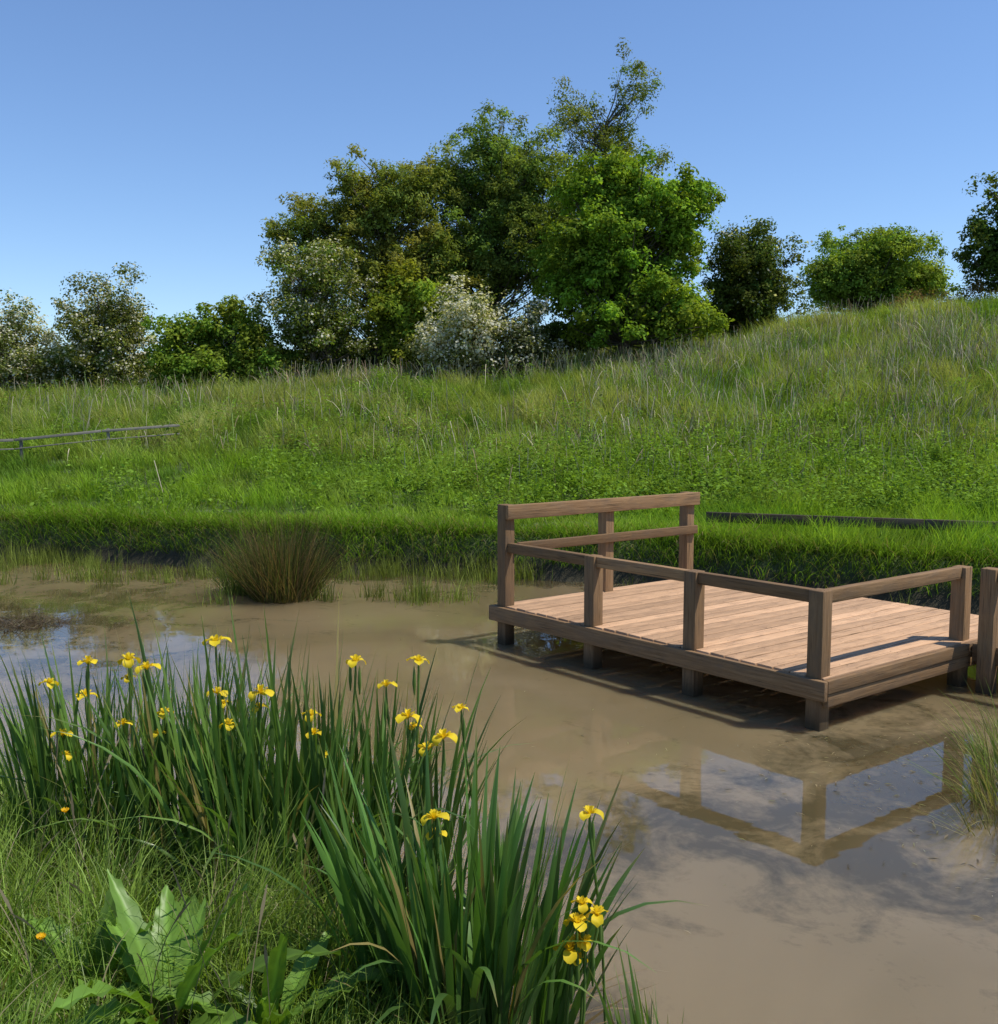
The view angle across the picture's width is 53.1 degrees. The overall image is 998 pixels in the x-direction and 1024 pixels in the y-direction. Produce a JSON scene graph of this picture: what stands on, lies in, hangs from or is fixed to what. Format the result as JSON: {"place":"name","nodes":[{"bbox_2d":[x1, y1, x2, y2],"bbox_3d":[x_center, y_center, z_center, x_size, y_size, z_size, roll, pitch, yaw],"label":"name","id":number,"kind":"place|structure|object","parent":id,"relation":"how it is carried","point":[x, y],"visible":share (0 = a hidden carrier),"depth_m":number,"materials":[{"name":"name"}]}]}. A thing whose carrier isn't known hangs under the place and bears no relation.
{"place":"outdoors","nodes":[
{"label":"outdoors","id":0,"kind":"place"},
{"bbox_2d":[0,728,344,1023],"bbox_3d":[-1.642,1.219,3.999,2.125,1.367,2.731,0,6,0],"label":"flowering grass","id":1,"kind":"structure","parent":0,"point":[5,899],"depth_m":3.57,"materials":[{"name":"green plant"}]},
{"bbox_2d":[0,736,479,1023],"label":"bankside grass","id":2,"kind":"structure","parent":0,"point":[32,898],"depth_m":3.72,"materials":[{"name":"green plant"}]},
{"bbox_2d":[0,532,923,607],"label":"marsh grass","id":3,"kind":"structure","parent":0,"point":[389,571],"depth_m":14.07,"materials":[{"name":"green plant"}]},
{"bbox_2d":[0,559,997,1023],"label":"pond water","id":4,"kind":"structure","parent":0,"point":[796,921],"depth_m":6.47,"materials":[{"name":"brown liquid"}]},
{"bbox_2d":[0,608,78,631],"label":"dead reed mat","id":5,"kind":"object","parent":4,"relation":"on","point":[31,622],"visible":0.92,"depth_m":11.12,"materials":[{"name":"brown plant"}]},
{"bbox_2d":[195,535,285,595],"bbox_3d":[-3.320,0.680,13.053,1.640,0.839,1.667,0,6,0],"label":"soft rush clump","id":6,"kind":"object","parent":4,"relation":"on","point":[234,590],"visible":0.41,"depth_m":12.88,"materials":[{"name":"green plant"}]},
{"bbox_2d":[189,504,365,603],"bbox_3d":[-2.764,0.495,12.547,2.573,1.306,2.542,0,6,0],"label":"soft rush clump","id":7,"kind":"object","parent":4,"relation":"on","point":[290,578],"visible":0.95,"depth_m":12.37,"materials":[{"name":"green plant"}]},
{"bbox_2d":[5,600,997,932],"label":"floating debris","id":8,"kind":"object","parent":4,"relation":"on","point":[761,774],"visible":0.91,"depth_m":6.32,"materials":[{"name":"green plant"}]},
{"bbox_2d":[489,491,997,731],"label":"wooden pond platform","id":9,"kind":"structure","parent":4,"relation":"in","point":[821,650],"depth_m":8.66,"materials":[{"name":"brown wood"}]},
{"bbox_2d":[889,668,997,776],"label":"sedge tussock","id":10,"kind":"object","parent":4,"relation":"in","point":[980,751],"visible":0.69,"depth_m":6.71,"materials":[{"name":"green plant"}]},
{"bbox_2d":[891,694,997,829],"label":"sedge tussock","id":11,"kind":"object","parent":4,"relation":"in","point":[985,772],"visible":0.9,"depth_m":6.08,"materials":[{"name":"green plant"}]},
{"bbox_2d":[906,750,997,852],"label":"sedge tussock","id":12,"kind":"object","parent":4,"relation":"in","point":[984,814],"visible":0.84,"depth_m":5.63,"materials":[{"name":"green plant"}]},
{"bbox_2d":[0,321,997,1023],"bbox_3d":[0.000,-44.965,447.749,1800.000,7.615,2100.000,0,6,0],"label":"ground","id":13,"kind":"structure","parent":0,"point":[938,597],"depth_m":14.69,"materials":[{"name":"green plant"}]},
{"bbox_2d":[0,288,67,393],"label":"hawthorn tree","id":14,"kind":"object","parent":13,"relation":"on","point":[17,358],"visible":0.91,"depth_m":37.27,"materials":[{"name":"green plant"}]},
{"bbox_2d":[36,807,73,1013],"bbox_3d":[-1.517,1.445,3.434,0.036,0.619,0.710,-2,6,-17],"label":"buttercup","id":15,"kind":"object","parent":13,"relation":"on","point":[40,936],"visible":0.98,"depth_m":3.12,"materials":[{"name":"green plant"}]},
{"bbox_2d":[13,872,153,1023],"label":"dock plant","id":16,"kind":"object","parent":13,"relation":"on","point":[109,944],"visible":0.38,"depth_m":3.52,"materials":[{"name":"green plant"}]},
{"bbox_2d":[0,424,179,461],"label":"wooden fence","id":17,"kind":"object","parent":13,"relation":"on","point":[106,430],"visible":0.84,"depth_m":22.95,"materials":[{"name":"grey wood"}]},
{"bbox_2d":[38,261,164,390],"bbox_3d":[-14.851,-6.708,37.496,4.690,5.346,3.976,-1,6,-14],"label":"hawthorn tree","id":18,"kind":"object","parent":13,"relation":"on","point":[109,333],"visible":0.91,"depth_m":36.99,"materials":[{"name":"green plant"}]},
{"bbox_2d":[0,624,303,906],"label":"yellow iris","id":19,"kind":"object","parent":13,"relation":"on","point":[31,743],"visible":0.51,"depth_m":4.59,"materials":[{"name":"green plant"}]},
{"bbox_2d":[42,869,340,1023],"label":"dock plant","id":20,"kind":"object","parent":13,"relation":"on","point":[131,921],"visible":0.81,"depth_m":3.39,"materials":[{"name":"green plant"}]},
{"bbox_2d":[139,294,304,392],"bbox_3d":[-9.801,-5.614,35.514,6.198,4.307,4.118,0,6,0],"label":"hazel shrub","id":21,"kind":"object","parent":13,"relation":"on","point":[193,357],"visible":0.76,"depth_m":34.95,"materials":[{"name":"green plant"}]},
{"bbox_2d":[115,928,403,1023],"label":"dock plant","id":22,"kind":"object","parent":13,"relation":"on","point":[278,984],"visible":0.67,"depth_m":3.39,"materials":[{"name":"green plant"}]},
{"bbox_2d":[5,593,531,943],"bbox_3d":[-0.944,1.190,4.514,2.296,1.669,1.950,0,6,0],"label":"yellow iris","id":23,"kind":"object","parent":13,"relation":"on","point":[246,768],"visible":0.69,"depth_m":4.39,"materials":[{"name":"green plant"}]},
{"bbox_2d":[222,335,324,385],"bbox_3d":[-7.798,-4.981,35.226,3.256,2.712,2.769,1,6,14],"label":"elder shrub","id":24,"kind":"object","parent":13,"relation":"on","point":[285,360],"visible":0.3,"depth_m":34.60,"materials":[{"name":"green plant"}]},
{"bbox_2d":[243,236,384,380],"bbox_3d":[-6.476,-7.124,35.371,4.963,5.347,4.643,0,6,0],"label":"hawthorn tree","id":25,"kind":"object","parent":13,"relation":"on","point":[313,328],"visible":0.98,"depth_m":34.91,"materials":[{"name":"green plant"}]},
{"bbox_2d":[258,143,491,368],"bbox_3d":[-4.624,-9.570,38.160,8.894,9.085,5.038,0,6,0],"label":"ash tree","id":26,"kind":"object","parent":13,"relation":"on","point":[372,215],"visible":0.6,"depth_m":37.28,"materials":[{"name":"green plant"}]},
{"bbox_2d":[8,311,768,388],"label":"background hedgerow","id":27,"kind":"object","parent":13,"relation":"on","point":[557,326],"visible":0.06,"depth_m":40.41,"materials":[{"name":"green plant"}]},
{"bbox_2d":[364,258,471,373],"bbox_3d":[-2.804,-6.844,36.103,4.292,4.516,3.540,0,6,0],"label":"hazel shrub","id":28,"kind":"object","parent":13,"relation":"on","point":[400,303],"visible":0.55,"depth_m":35.36,"materials":[{"name":"green plant"}]},
{"bbox_2d":[208,719,706,1023],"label":"yellow iris","id":29,"kind":"object","parent":13,"relation":"on","point":[491,964],"visible":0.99,"depth_m":3.55,"materials":[{"name":"green plant"}]},
{"bbox_2d":[397,272,526,379],"bbox_3d":[-1.228,-6.196,34.068,4.239,4.099,3.360,3,7,31],"label":"hawthorn tree","id":30,"kind":"object","parent":13,"relation":"on","point":[461,338],"visible":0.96,"depth_m":33.52,"materials":[{"name":"white plant"}]},
{"bbox_2d":[413,98,577,365],"bbox_3d":[0.237,-10.650,39.161,8.272,10.660,5.163,0,6,0],"label":"willow tree","id":31,"kind":"object","parent":13,"relation":"on","point":[511,206],"visible":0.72,"depth_m":38.14,"materials":[{"name":"green plant"}]},
{"bbox_2d":[0,287,997,580],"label":"meadow grass","id":32,"kind":"structure","parent":13,"relation":"on","point":[24,483],"depth_m":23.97,"materials":[{"name":"green plant"}]},
{"bbox_2d":[0,290,997,495],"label":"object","id":33,"kind":"object","parent":13,"relation":"on","point":[902,317],"visible":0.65,"depth_m":28.09,"materials":[{"name":"green plant"}]},
{"bbox_2d":[0,494,997,597],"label":"bank grass","id":34,"kind":"structure","parent":13,"relation":"on","point":[354,526],"depth_m":14.65,"materials":[{"name":"green plant"}]},
{"bbox_2d":[480,289,572,378],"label":"hawthorn tree","id":35,"kind":"object","parent":13,"relation":"on","point":[521,339],"visible":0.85,"depth_m":33.80,"materials":[{"name":"green plant"}]},
{"bbox_2d":[542,37,674,348],"bbox_3d":[4.281,-12.346,40.068,5.594,12.787,4.519,0,6,0],"label":"birch tree","id":36,"kind":"object","parent":13,"relation":"on","point":[603,137],"visible":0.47,"depth_m":39.53,"materials":[{"name":"green plant"}]},
{"bbox_2d":[527,143,734,361],"bbox_3d":[4.617,-8.898,35.167,6.976,7.567,5.512,-2,6,-18],"label":"maple tree","id":37,"kind":"object","parent":13,"relation":"on","point":[616,266],"visible":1,"depth_m":34.17,"materials":[{"name":"green plant"}]},
{"bbox_2d":[586,931,683,1023],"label":"yellow iris","id":38,"kind":"object","parent":13,"relation":"on","point":[635,1018],"visible":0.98,"depth_m":3.20,"materials":[{"name":"green plant"}]},
{"bbox_2d":[682,215,819,336],"bbox_3d":[9.744,-8.994,39.393,4.348,5.311,4.904,-4,7,-36],"label":"oak tree","id":39,"kind":"object","parent":13,"relation":"on","point":[749,286],"visible":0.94,"depth_m":38.30,"materials":[{"name":"green plant"}]},
{"bbox_2d":[706,512,997,538],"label":"timber edging","id":40,"kind":"object","parent":13,"relation":"on","point":[899,522],"visible":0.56,"depth_m":13.57,"materials":[{"name":"wood"}]},
{"bbox_2d":[796,222,966,314],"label":"field maple tree","id":41,"kind":"object","parent":13,"relation":"on","point":[877,264],"visible":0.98,"depth_m":44.07,"materials":[{"name":"green plant"}]},
{"bbox_2d":[890,278,997,308],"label":"bramble bush","id":42,"kind":"object","parent":13,"relation":"on","point":[977,288],"visible":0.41,"depth_m":38.73,"materials":[{"name":"green plant"}]},
{"bbox_2d":[951,171,997,296],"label":"sycamore tree","id":43,"kind":"object","parent":13,"relation":"on","point":[983,236],"visible":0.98,"depth_m":39.09,"materials":[{"name":"green plant"}]},
{"bbox_2d":[0,0,997,371],"label":"sky","id":44,"kind":"structure","parent":0,"point":[157,135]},
{"bbox_2d":[705,512,997,547],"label":"verge grass","id":45,"kind":"structure","parent":0,"point":[912,533],"depth_m":13.27,"materials":[{"name":"green plant"}]}
]}

